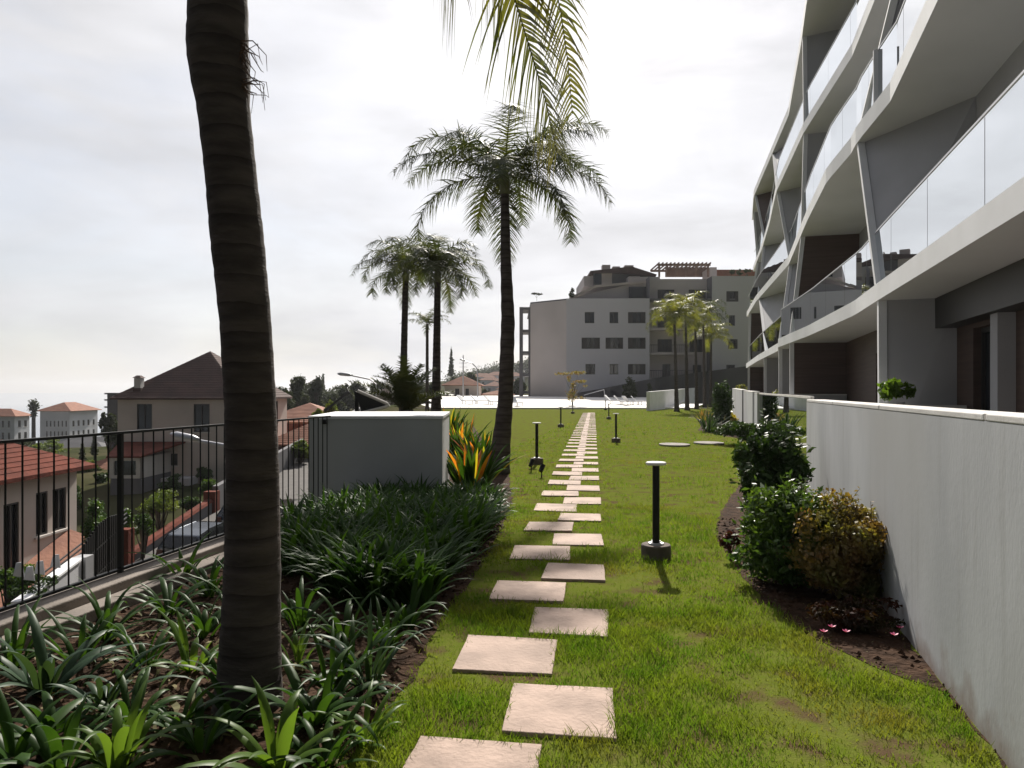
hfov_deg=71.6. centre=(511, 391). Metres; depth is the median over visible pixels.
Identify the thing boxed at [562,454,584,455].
stepping stone
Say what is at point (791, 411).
glass screen
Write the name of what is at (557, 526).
stepping stone
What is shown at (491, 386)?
hill house
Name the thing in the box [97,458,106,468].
village house
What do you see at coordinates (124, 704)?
strap leaf plant
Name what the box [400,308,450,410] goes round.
palm tree
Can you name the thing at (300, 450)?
garden bush
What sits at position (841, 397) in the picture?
divider wall
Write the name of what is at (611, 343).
window
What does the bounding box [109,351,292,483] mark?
cream house
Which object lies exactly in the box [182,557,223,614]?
strap leaf plant
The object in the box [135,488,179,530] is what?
garden bush
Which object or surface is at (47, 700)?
strap leaf plant
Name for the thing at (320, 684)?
strap leaf plant
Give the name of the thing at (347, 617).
strap leaf plant
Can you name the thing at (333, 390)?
tree
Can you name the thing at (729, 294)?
window
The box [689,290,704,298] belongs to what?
window
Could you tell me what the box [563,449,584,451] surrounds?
stepping stone
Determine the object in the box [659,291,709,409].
palm tree
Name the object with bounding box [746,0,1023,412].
apartment building
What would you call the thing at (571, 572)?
stepping stone
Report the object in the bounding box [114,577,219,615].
strap leaf plant
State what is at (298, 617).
strap leaf plant
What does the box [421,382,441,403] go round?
tree
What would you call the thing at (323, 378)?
cypress tree
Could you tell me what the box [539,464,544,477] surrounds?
garden spotlight
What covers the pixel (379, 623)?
strap leaf plant
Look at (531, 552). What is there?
stepping stone
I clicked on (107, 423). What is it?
tree
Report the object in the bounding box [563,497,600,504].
stepping stone
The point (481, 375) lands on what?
hill house
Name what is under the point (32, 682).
strap leaf plant
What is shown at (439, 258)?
palm tree
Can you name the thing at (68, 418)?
white block
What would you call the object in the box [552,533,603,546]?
stepping stone
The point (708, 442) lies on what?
inspection cover
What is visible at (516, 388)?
tree
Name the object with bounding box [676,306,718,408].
palm tree
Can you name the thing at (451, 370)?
cypress tree
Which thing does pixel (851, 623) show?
red ground plant
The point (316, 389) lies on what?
tree
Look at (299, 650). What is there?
strap leaf plant
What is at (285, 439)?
village house
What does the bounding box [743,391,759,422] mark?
garden wall
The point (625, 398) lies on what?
sun lounger
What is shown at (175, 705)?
fallen leaves
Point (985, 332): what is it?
window
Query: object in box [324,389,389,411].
stair canopy
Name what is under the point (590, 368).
window
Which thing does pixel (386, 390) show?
hillside house
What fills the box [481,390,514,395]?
hillside house
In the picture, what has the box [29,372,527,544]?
hillside terrain
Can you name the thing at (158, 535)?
red capped wall
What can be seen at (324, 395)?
tree
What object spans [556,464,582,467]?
stepping stone
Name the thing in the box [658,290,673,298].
window
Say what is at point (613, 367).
window
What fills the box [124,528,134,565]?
gate pillar
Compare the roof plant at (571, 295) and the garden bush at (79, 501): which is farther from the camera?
the roof plant at (571, 295)
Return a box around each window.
[3,502,17,569]
[34,491,51,539]
[51,487,67,534]
[137,404,151,429]
[171,454,178,466]
[192,404,210,432]
[582,338,599,348]
[585,312,593,322]
[586,364,594,373]
[592,273,601,284]
[606,338,622,348]
[610,312,617,322]
[610,364,617,373]
[628,312,644,322]
[628,338,644,348]
[628,364,644,373]
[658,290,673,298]
[658,339,671,351]
[659,316,670,327]
[662,364,669,376]
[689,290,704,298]
[690,339,702,351]
[693,365,700,372]
[726,291,737,301]
[728,339,736,348]
[729,315,734,325]
[981,326,989,410]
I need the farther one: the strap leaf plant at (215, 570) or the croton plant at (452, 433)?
the croton plant at (452, 433)
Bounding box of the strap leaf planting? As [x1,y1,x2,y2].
[280,471,516,610]
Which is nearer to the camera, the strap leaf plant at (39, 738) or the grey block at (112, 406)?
the strap leaf plant at (39, 738)
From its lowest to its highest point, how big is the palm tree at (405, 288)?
7.583 m
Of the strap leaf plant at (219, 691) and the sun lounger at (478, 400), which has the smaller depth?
the strap leaf plant at (219, 691)
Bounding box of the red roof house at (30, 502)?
[0,439,94,569]
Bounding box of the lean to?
[106,442,197,494]
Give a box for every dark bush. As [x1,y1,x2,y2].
[622,376,637,397]
[647,383,652,391]
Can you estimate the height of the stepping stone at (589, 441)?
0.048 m
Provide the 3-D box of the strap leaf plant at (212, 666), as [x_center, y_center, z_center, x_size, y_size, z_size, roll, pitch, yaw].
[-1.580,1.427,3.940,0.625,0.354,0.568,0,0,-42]
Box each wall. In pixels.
[11,554,93,603]
[135,490,219,560]
[212,407,360,508]
[577,366,747,404]
[646,388,694,410]
[732,388,746,421]
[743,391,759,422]
[754,393,764,427]
[765,394,846,400]
[807,399,1023,767]
[913,405,966,408]
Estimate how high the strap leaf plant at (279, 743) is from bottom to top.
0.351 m
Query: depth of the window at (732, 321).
95.24 m
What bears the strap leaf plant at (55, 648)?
on the planting bed soil at (174, 656)
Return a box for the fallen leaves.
[5,585,408,767]
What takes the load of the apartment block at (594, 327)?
on the lawn ground at (522, 427)
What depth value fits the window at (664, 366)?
97.73 m
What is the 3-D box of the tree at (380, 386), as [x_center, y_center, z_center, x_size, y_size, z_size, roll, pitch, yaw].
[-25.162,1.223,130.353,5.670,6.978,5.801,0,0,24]
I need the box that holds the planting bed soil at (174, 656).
[0,426,512,767]
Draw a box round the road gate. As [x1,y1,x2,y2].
[83,515,116,575]
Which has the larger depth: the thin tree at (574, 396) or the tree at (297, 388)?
the tree at (297, 388)
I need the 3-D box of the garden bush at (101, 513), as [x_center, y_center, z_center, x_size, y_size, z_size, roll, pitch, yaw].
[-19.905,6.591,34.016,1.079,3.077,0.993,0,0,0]
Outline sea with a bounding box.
[0,393,106,442]
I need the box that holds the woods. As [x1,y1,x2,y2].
[441,357,527,382]
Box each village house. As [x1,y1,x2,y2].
[48,441,105,448]
[57,437,106,443]
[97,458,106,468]
[278,424,307,457]
[287,403,324,431]
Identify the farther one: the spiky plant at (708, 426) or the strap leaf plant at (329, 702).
the spiky plant at (708, 426)
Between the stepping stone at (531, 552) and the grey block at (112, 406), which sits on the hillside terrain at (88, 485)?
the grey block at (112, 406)
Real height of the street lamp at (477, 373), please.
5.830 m
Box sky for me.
[0,0,804,392]
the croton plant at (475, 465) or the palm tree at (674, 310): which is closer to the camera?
the croton plant at (475, 465)
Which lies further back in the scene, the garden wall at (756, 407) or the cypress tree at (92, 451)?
the cypress tree at (92, 451)
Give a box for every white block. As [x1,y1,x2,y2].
[0,409,30,446]
[38,402,101,443]
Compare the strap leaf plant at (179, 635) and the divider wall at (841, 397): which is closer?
the strap leaf plant at (179, 635)
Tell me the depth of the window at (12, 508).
22.51 m
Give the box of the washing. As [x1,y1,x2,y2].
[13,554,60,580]
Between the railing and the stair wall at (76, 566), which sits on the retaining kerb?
the railing
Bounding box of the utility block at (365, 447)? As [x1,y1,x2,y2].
[308,411,449,501]
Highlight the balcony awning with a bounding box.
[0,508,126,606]
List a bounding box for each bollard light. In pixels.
[531,422,542,464]
[558,407,563,426]
[611,413,620,442]
[641,461,670,560]
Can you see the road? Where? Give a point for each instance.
(212, 517)
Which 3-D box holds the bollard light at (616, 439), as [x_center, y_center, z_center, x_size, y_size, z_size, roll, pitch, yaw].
[3.302,1.163,22.552,0.284,0.974,0.284,0,0,33]
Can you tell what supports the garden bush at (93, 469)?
on the hillside terrain at (88, 485)
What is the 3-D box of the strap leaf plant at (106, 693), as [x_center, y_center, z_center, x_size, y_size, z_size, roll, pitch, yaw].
[-1.998,1.440,3.573,0.705,0.329,0.588,0,0,0]
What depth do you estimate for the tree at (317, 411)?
39.60 m
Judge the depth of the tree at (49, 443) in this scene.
109.12 m
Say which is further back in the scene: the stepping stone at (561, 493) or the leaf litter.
the stepping stone at (561, 493)
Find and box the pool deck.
[421,395,702,408]
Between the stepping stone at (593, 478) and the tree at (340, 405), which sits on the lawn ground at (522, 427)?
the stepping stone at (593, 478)
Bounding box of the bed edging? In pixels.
[0,552,223,656]
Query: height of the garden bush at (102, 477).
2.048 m
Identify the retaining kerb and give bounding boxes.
[0,503,320,636]
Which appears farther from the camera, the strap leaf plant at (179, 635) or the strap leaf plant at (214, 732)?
the strap leaf plant at (179, 635)
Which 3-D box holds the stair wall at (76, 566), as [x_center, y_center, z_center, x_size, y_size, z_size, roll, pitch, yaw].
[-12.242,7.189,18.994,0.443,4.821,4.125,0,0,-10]
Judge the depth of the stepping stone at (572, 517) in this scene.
8.95 m
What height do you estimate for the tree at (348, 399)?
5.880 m
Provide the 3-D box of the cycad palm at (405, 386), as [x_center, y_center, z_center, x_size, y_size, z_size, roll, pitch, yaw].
[-3.059,0.267,20.107,2.965,2.666,2.967,0,0,0]
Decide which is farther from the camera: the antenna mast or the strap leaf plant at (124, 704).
the antenna mast
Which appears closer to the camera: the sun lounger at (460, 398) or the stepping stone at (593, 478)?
the stepping stone at (593, 478)
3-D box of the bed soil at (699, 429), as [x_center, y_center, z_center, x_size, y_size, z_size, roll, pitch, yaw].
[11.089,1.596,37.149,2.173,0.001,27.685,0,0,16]
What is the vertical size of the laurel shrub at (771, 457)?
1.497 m
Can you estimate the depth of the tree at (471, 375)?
169.91 m
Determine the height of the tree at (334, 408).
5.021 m
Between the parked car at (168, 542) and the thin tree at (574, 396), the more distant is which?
the thin tree at (574, 396)
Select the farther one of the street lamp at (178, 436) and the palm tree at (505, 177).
the street lamp at (178, 436)
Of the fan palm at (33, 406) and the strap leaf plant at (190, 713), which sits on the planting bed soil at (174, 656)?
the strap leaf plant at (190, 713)
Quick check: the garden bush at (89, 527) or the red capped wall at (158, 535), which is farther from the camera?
the red capped wall at (158, 535)
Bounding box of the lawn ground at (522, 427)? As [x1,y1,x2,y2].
[345,404,1007,767]
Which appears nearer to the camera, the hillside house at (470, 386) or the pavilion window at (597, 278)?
the pavilion window at (597, 278)
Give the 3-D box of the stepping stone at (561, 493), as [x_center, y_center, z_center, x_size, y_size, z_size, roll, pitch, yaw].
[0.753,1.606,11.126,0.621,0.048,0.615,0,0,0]
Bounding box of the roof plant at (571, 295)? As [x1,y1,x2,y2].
[568,288,574,297]
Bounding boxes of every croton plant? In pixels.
[441,408,470,432]
[446,434,523,487]
[449,416,493,457]
[449,428,492,460]
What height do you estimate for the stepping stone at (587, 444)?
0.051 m
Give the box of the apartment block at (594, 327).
[519,262,754,396]
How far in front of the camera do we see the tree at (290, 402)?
89.58 m
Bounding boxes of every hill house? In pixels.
[475,373,494,378]
[479,376,497,386]
[484,382,498,391]
[489,372,498,378]
[514,372,524,382]
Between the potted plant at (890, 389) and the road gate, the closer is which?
the potted plant at (890, 389)
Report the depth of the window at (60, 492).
24.90 m
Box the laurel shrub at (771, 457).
[729,405,816,513]
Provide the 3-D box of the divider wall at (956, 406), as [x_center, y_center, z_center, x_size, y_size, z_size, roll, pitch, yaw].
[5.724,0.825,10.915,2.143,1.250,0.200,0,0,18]
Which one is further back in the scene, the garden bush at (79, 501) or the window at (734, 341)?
the window at (734, 341)
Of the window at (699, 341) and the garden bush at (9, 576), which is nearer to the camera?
the garden bush at (9, 576)
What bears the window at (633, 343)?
in the apartment block at (594, 327)
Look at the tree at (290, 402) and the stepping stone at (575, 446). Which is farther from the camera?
the tree at (290, 402)
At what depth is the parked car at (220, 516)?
32.00 m
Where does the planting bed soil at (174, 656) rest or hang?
on the lawn ground at (522, 427)
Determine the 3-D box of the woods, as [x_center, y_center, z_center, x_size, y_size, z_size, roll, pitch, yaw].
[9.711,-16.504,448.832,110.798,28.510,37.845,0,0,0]
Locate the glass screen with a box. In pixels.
[759,393,813,492]
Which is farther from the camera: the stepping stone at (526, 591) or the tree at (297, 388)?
the tree at (297, 388)
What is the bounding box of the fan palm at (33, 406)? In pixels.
[27,398,42,445]
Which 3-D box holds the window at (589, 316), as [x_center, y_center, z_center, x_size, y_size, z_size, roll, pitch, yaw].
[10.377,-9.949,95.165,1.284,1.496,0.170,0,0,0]
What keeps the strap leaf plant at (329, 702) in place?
on the planting bed soil at (174, 656)
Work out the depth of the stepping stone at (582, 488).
11.66 m
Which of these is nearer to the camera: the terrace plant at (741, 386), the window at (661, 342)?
the terrace plant at (741, 386)
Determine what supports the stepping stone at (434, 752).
on the lawn ground at (522, 427)
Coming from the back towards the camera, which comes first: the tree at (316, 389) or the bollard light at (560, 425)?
the tree at (316, 389)
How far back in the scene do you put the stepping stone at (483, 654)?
4.25 m
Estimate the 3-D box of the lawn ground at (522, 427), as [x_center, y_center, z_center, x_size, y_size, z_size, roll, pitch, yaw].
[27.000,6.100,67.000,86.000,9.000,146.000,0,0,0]
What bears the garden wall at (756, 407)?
on the lawn ground at (522, 427)
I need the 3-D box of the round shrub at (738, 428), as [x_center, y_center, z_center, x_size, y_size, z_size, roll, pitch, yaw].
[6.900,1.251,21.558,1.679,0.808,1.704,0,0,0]
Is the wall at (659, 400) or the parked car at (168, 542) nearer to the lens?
the parked car at (168, 542)
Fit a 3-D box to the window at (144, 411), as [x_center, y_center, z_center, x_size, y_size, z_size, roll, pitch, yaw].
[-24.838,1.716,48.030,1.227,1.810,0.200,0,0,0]
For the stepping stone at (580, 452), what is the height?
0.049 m
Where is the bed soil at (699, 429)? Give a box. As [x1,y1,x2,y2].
[698,415,735,437]
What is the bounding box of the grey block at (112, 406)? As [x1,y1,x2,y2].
[104,393,117,449]
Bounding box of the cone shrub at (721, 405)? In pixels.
[709,378,733,426]
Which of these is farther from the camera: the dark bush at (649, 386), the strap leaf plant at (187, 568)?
the dark bush at (649, 386)
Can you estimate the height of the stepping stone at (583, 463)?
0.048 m
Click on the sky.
(107, 280)
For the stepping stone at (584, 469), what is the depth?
14.34 m
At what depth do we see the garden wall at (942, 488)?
3.75 m
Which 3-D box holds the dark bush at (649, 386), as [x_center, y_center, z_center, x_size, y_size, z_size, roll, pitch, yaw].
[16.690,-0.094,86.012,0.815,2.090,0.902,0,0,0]
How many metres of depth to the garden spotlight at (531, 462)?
14.19 m
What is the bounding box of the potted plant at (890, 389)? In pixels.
[877,377,916,404]
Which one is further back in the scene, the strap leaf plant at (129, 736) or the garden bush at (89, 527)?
the garden bush at (89, 527)
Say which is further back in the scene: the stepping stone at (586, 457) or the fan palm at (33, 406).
the fan palm at (33, 406)
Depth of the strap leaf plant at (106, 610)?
4.59 m
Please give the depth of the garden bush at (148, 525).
28.88 m
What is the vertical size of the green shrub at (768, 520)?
1.037 m
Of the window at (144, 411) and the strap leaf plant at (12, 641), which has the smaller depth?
the strap leaf plant at (12, 641)
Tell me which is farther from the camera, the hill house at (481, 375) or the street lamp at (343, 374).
the hill house at (481, 375)
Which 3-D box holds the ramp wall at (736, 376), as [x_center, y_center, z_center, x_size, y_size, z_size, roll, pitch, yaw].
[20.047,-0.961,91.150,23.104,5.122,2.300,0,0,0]
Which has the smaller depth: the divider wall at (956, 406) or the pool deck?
the divider wall at (956, 406)
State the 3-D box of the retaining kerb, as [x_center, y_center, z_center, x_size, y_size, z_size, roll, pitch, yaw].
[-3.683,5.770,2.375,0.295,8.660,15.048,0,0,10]
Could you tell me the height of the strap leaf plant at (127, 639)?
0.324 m
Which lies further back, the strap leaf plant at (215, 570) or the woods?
the woods
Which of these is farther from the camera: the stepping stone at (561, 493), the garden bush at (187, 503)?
the garden bush at (187, 503)
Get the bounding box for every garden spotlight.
[528,459,534,471]
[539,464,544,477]
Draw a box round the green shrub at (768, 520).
[722,470,839,588]
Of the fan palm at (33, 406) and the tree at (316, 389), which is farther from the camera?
the fan palm at (33, 406)
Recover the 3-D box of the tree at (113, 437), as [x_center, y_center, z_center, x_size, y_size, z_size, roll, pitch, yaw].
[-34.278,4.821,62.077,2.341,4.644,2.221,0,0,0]
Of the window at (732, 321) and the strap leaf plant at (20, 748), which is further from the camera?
the window at (732, 321)
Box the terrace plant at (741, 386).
[736,384,747,389]
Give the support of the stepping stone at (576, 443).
on the lawn ground at (522, 427)
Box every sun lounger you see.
[456,395,475,403]
[470,395,488,403]
[484,395,497,404]
[513,396,522,405]
[621,396,642,404]
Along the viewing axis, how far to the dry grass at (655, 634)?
4.46 m
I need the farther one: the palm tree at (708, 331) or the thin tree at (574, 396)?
the palm tree at (708, 331)
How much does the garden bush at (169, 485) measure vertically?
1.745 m
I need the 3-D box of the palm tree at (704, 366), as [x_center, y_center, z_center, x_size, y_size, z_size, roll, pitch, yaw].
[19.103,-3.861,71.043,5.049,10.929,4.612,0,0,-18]
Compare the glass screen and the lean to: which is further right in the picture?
the glass screen
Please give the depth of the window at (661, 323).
97.59 m
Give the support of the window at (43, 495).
in the red roof house at (30, 502)
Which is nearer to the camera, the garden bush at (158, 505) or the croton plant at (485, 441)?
the croton plant at (485, 441)
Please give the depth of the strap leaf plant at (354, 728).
3.26 m
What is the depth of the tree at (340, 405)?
109.52 m
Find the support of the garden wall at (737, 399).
on the lawn ground at (522, 427)
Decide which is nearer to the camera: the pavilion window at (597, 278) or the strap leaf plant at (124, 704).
the strap leaf plant at (124, 704)
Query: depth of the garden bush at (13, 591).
17.80 m
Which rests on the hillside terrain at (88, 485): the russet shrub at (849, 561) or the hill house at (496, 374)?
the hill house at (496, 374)
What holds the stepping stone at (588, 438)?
on the lawn ground at (522, 427)
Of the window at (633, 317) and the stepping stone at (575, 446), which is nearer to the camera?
the stepping stone at (575, 446)
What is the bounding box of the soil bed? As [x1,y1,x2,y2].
[714,483,1004,767]
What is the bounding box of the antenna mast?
[462,355,463,396]
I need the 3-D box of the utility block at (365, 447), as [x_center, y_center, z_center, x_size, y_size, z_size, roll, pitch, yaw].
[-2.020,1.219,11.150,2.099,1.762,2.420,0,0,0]
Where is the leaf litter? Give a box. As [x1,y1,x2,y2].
[4,537,492,763]
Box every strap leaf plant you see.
[0,594,77,669]
[0,603,153,700]
[0,605,161,662]
[0,688,90,767]
[0,691,108,737]
[0,694,127,767]
[15,642,194,732]
[29,574,172,641]
[37,675,204,767]
[56,665,194,730]
[85,608,192,681]
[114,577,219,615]
[115,683,272,767]
[126,590,221,638]
[128,531,221,580]
[129,675,247,742]
[141,555,223,607]
[145,608,218,690]
[165,632,288,674]
[176,675,355,767]
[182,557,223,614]
[185,660,282,733]
[208,646,394,749]
[254,679,386,767]
[274,620,402,705]
[281,575,355,629]
[281,587,407,648]
[281,617,327,670]
[290,615,421,691]
[298,599,428,698]
[313,679,407,751]
[328,590,430,651]
[357,566,451,630]
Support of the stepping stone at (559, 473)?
on the lawn ground at (522, 427)
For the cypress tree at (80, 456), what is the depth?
77.91 m
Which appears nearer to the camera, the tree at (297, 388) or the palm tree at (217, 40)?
the palm tree at (217, 40)
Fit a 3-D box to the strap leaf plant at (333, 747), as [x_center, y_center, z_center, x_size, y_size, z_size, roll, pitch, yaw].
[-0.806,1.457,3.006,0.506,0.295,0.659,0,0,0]
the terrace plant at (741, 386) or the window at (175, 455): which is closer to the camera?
the terrace plant at (741, 386)
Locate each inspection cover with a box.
[659,443,689,446]
[693,441,723,444]
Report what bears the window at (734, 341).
in the apartment block at (594, 327)
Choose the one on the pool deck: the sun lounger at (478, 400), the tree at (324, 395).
the sun lounger at (478, 400)
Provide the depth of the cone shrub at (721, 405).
30.57 m
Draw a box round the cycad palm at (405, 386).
[348,353,453,410]
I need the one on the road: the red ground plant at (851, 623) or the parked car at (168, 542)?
the parked car at (168, 542)
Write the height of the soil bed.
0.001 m
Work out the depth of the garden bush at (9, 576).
18.81 m
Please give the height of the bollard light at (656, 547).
0.974 m
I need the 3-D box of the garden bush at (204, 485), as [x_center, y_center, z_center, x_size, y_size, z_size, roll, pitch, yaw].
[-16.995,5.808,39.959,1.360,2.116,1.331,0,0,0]
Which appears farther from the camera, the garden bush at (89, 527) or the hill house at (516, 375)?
the hill house at (516, 375)
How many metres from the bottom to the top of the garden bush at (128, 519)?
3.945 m
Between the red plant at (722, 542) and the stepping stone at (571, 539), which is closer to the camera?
the red plant at (722, 542)
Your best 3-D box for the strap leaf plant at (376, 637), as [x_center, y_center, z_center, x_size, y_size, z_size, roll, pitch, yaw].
[-0.920,1.435,4.027,0.541,0.339,0.727,0,0,45]
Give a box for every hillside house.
[377,388,394,404]
[441,376,483,395]
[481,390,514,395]
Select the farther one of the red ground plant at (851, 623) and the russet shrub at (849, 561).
the russet shrub at (849, 561)
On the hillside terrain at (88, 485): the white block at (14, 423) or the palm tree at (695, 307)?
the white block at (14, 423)
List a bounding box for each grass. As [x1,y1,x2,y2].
[347,486,994,767]
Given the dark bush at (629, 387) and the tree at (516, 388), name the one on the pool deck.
the dark bush at (629, 387)
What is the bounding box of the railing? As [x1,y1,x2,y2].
[0,416,330,611]
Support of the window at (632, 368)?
in the apartment block at (594, 327)
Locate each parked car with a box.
[155,520,223,554]
[215,499,292,521]
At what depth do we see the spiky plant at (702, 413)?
38.24 m
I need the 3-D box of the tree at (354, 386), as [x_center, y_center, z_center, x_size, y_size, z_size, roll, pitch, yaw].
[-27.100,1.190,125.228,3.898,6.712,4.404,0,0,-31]
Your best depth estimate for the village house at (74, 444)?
122.34 m
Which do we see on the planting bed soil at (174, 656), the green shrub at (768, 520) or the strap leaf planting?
the strap leaf planting
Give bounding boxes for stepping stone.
[403,736,541,767]
[452,635,556,675]
[489,580,565,603]
[502,683,616,741]
[509,545,569,560]
[523,522,573,531]
[529,607,608,638]
[534,503,576,511]
[541,491,578,496]
[541,563,605,582]
[548,480,580,484]
[552,471,581,475]
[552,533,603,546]
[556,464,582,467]
[558,459,583,461]
[558,513,600,522]
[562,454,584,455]
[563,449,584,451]
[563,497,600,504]
[566,446,585,447]
[566,485,599,491]
[568,442,585,443]
[569,476,598,480]
[571,468,598,471]
[573,462,597,464]
[575,456,597,458]
[577,451,596,453]
[579,444,596,445]
[580,441,596,442]
[581,438,596,439]
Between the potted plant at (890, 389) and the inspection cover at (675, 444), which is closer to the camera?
the potted plant at (890, 389)
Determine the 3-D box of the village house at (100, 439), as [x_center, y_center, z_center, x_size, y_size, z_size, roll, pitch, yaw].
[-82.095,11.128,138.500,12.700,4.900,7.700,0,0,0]
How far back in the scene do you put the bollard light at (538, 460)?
15.75 m
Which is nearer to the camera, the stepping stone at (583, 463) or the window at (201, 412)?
the stepping stone at (583, 463)
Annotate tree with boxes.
[15,438,35,448]
[32,439,71,453]
[78,443,87,460]
[90,436,98,459]
[98,412,116,449]
[103,421,117,452]
[185,0,590,720]
[278,387,294,409]
[288,374,309,408]
[301,382,330,402]
[307,375,325,406]
[311,408,323,414]
[322,374,325,392]
[323,392,347,410]
[323,399,337,412]
[325,384,353,409]
[337,383,354,410]
[348,235,449,409]
[349,380,367,408]
[369,380,385,395]
[382,232,493,410]
[386,100,614,474]
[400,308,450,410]
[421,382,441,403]
[447,347,455,377]
[464,372,482,388]
[513,378,527,394]
[554,370,587,402]
[645,296,703,411]
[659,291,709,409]
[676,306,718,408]
[684,299,730,407]
[688,322,734,406]
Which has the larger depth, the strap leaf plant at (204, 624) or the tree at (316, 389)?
the tree at (316, 389)
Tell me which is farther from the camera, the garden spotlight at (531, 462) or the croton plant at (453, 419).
the croton plant at (453, 419)
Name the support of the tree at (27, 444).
on the hillside terrain at (88, 485)
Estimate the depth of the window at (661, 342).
97.54 m
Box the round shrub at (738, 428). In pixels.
[710,420,755,443]
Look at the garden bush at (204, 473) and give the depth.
45.75 m
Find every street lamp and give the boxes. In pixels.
[170,431,223,446]
[337,372,376,396]
[460,359,477,396]
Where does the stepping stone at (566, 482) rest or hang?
on the lawn ground at (522, 427)
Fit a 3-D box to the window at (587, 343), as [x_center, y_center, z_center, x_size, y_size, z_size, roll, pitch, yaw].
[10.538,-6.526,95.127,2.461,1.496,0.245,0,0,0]
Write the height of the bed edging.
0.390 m
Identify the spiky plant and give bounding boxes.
[689,407,712,421]
[690,412,729,431]
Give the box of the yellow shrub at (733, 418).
[730,412,738,421]
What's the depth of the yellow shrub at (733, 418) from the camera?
35.26 m
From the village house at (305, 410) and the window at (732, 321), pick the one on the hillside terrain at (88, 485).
the village house at (305, 410)
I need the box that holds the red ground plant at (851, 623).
[806,594,906,634]
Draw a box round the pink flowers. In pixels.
[820,624,903,634]
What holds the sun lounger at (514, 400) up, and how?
on the pool deck
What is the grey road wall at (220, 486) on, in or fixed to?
on the hillside terrain at (88, 485)
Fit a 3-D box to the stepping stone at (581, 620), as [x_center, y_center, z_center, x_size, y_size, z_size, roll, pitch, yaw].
[0.398,1.606,4.924,0.541,0.049,0.584,0,0,8]
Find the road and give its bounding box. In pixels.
[135,458,307,561]
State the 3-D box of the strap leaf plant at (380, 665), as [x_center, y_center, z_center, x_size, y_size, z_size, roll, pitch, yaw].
[-0.799,1.395,3.887,0.711,0.419,0.763,0,0,0]
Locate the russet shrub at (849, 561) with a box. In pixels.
[782,486,887,601]
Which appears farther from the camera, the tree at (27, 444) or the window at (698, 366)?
the window at (698, 366)
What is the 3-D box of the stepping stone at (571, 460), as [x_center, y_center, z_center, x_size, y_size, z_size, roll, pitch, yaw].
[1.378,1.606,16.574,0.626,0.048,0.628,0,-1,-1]
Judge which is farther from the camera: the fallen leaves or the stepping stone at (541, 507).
the stepping stone at (541, 507)
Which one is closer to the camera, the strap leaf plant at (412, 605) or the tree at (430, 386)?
the strap leaf plant at (412, 605)
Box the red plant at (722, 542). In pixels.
[718,529,740,559]
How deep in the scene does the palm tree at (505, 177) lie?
13.81 m
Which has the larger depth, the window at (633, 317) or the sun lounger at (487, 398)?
the window at (633, 317)
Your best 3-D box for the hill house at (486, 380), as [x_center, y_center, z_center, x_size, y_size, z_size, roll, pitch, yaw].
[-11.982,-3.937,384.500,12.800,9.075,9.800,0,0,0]
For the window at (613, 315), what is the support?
in the apartment block at (594, 327)
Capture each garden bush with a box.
[0,563,35,605]
[1,574,59,604]
[77,460,103,472]
[77,485,83,510]
[79,498,105,543]
[84,500,106,519]
[93,472,106,483]
[124,507,133,527]
[133,513,155,557]
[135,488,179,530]
[157,473,183,495]
[178,496,199,511]
[195,467,214,481]
[198,478,218,495]
[291,438,307,463]
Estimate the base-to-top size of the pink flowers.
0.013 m

